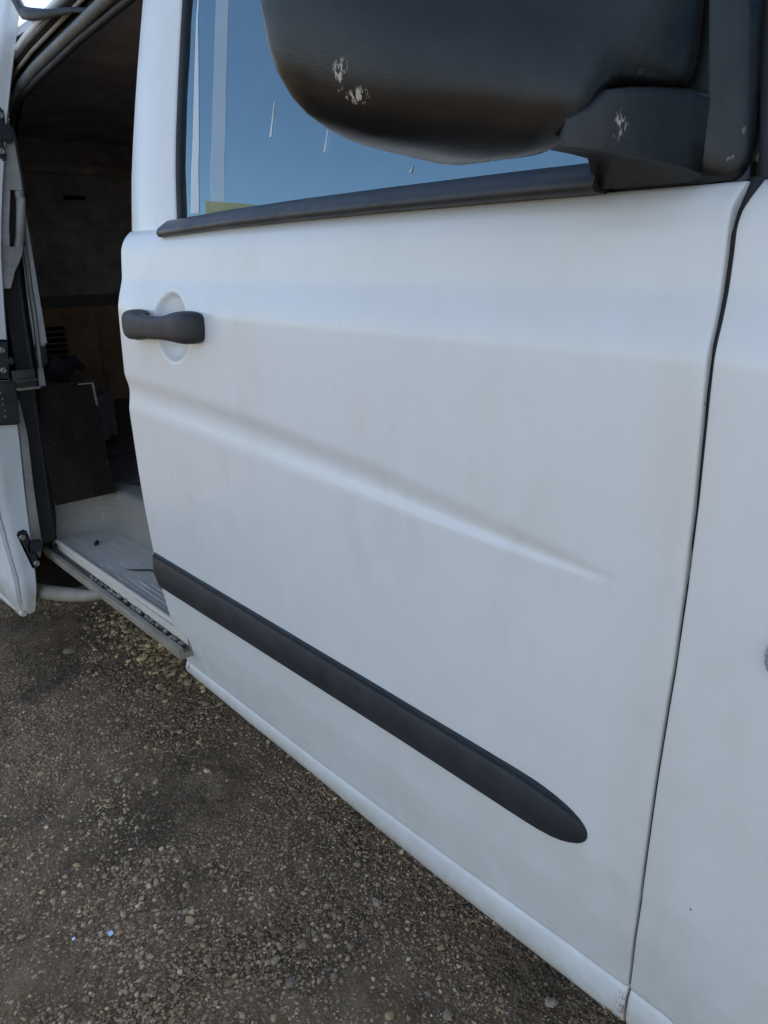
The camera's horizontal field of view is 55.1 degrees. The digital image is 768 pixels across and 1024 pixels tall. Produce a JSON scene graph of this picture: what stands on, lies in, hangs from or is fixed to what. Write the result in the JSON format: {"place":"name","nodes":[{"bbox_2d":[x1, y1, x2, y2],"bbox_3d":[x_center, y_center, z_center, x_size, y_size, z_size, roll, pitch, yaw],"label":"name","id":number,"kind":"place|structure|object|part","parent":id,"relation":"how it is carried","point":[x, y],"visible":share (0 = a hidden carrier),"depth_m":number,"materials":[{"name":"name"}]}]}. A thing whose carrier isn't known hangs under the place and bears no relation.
{"place":"outdoors","nodes":[
{"label":"outdoors","id":0,"kind":"place"},
{"bbox_2d":[19,0,51,25],"label":"sky","id":1,"kind":"structure","parent":0,"point":[29,3],"materials":[{"name":"white"}]},
{"bbox_2d":[127,569,152,570],"bbox_3d":[-0.569,0.138,1.750,0.090,0.006,0.009,3,20,11],"label":"twig","id":2,"kind":"object","parent":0,"point":[141,569],"visible":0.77,"depth_m":1.75,"materials":[{"name":"wood"}]},
{"bbox_2d":[0,585,625,1023],"bbox_3d":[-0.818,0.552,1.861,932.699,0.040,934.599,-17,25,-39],"label":"ground","id":3,"kind":"structure","parent":0,"point":[358,981],"depth_m":1.41,"materials":[{"name":"grey gravel"}]},
{"bbox_2d":[0,732,6,738],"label":"stone","id":4,"kind":"object","parent":3,"relation":"on","point":[2,734],"visible":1,"depth_m":1.84,"materials":[{"name":"grey stone"}]},
{"bbox_2d":[63,647,77,653],"bbox_3d":[-0.951,0.421,2.231,0.046,0.026,0.033,-17,25,-39],"label":"stone","id":5,"kind":"object","parent":3,"relation":"on","point":[70,650],"visible":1,"depth_m":2.22,"materials":[{"name":"grey stone"}]},
{"bbox_2d":[114,776,121,782],"bbox_3d":[-0.606,0.610,1.678,0.019,0.012,0.022,-17,25,-39],"label":"stone","id":6,"kind":"object","parent":3,"relation":"on","point":[118,779],"visible":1,"depth_m":1.67,"materials":[{"name":"grey stone"}]},
{"bbox_2d":[64,750,209,1020],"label":"pale gravel","id":7,"kind":"structure","parent":3,"relation":"on","point":[146,977],"depth_m":1.41,"materials":[{"name":"grey gravel"}]},
{"bbox_2d":[76,602,223,706],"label":"spilt gravel","id":8,"kind":"structure","parent":3,"relation":"on","point":[134,639],"depth_m":2.22,"materials":[{"name":"beige gravel"}]},
{"bbox_2d":[182,908,188,914],"bbox_3d":[-0.360,0.726,1.338,0.014,0.011,0.013,-6,20,-13],"label":"stone","id":9,"kind":"object","parent":3,"relation":"on","point":[185,911],"visible":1,"depth_m":1.33,"materials":[{"name":"white stone"}]},
{"bbox_2d":[270,955,280,966],"bbox_3d":[-0.184,0.758,1.244,0.021,0.011,0.013,-17,25,-39],"label":"stone","id":10,"kind":"object","parent":3,"relation":"on","point":[275,960],"visible":1,"depth_m":1.24,"materials":[{"name":"grey stone"}]},
{"bbox_2d":[285,977,295,987],"bbox_3d":[-0.152,0.771,1.204,0.019,0.011,0.018,-2,19,-2],"label":"stone","id":11,"kind":"object","parent":3,"relation":"on","point":[290,981],"visible":1,"depth_m":1.20,"materials":[{"name":"grey stone"}]},
{"bbox_2d":[373,899,381,906],"bbox_3d":[-0.012,0.719,1.351,0.016,0.014,0.017,-9,21,-21],"label":"stone","id":12,"kind":"object","parent":3,"relation":"on","point":[377,902],"visible":1,"depth_m":1.35,"materials":[{"name":"grey stone"}]},
{"bbox_2d":[0,0,767,1023],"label":"panel van","id":13,"kind":"object","parent":3,"relation":"on","point":[418,348],"visible":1,"depth_m":0.77,"materials":[{"name":"white paint"}]},
{"bbox_3d":[-1.087,-0.516,1.969,0.295,1.442,1.491,-17,25,-39],"label":"sliding door","id":14,"kind":"part","parent":13,"relation":"part of","materials":[{"name":"white paint"}]},
{"bbox_2d":[43,354,84,382],"bbox_3d":[-0.884,-0.396,2.022,0.043,0.083,0.149,7,21,22],"label":"dark rag","id":15,"kind":"object","parent":13,"relation":"in","point":[57,368],"visible":0.88,"depth_m":2.00,"materials":[{"name":"black fabric"}]},
{"bbox_2d":[38,383,115,505],"bbox_3d":[-0.804,-0.183,1.912,0.167,0.295,0.094,-17,25,-39],"label":"plywood board","id":16,"kind":"object","parent":13,"relation":"in","point":[74,450],"visible":0.95,"depth_m":1.91,"materials":[{"name":"brown wood"}]},
{"bbox_2d":[89,574,184,646],"bbox_3d":[-0.557,0.211,1.628,0.025,0.019,0.468,-17,25,-39],"label":"sliding door rail","id":17,"kind":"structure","parent":13,"relation":"on","point":[147,618],"depth_m":1.60,"materials":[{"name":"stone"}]},
{"bbox_3d":[-0.128,-0.134,0.914,0.414,1.303,1.040,-17,25,-39],"label":"front door","id":18,"kind":"part","parent":13,"relation":"part of","materials":[{"name":"white paint"}]},
{"bbox_2d":[443,1008,452,1021],"bbox_3d":[0.100,0.791,1.157,0.020,0.010,0.020,-17,25,-39],"label":"stone","id":19,"kind":"object","parent":3,"relation":"on","point":[447,1014],"visible":1,"depth_m":1.15,"materials":[{"name":"grey stone"}]},
{"bbox_2d":[544,996,556,1007],"bbox_3d":[0.262,0.773,1.159,0.020,0.016,0.018,-17,25,-39],"label":"stone","id":20,"kind":"object","parent":3,"relation":"on","point":[551,1002],"visible":1,"depth_m":1.16,"materials":[{"name":"grey stone"}]}
]}

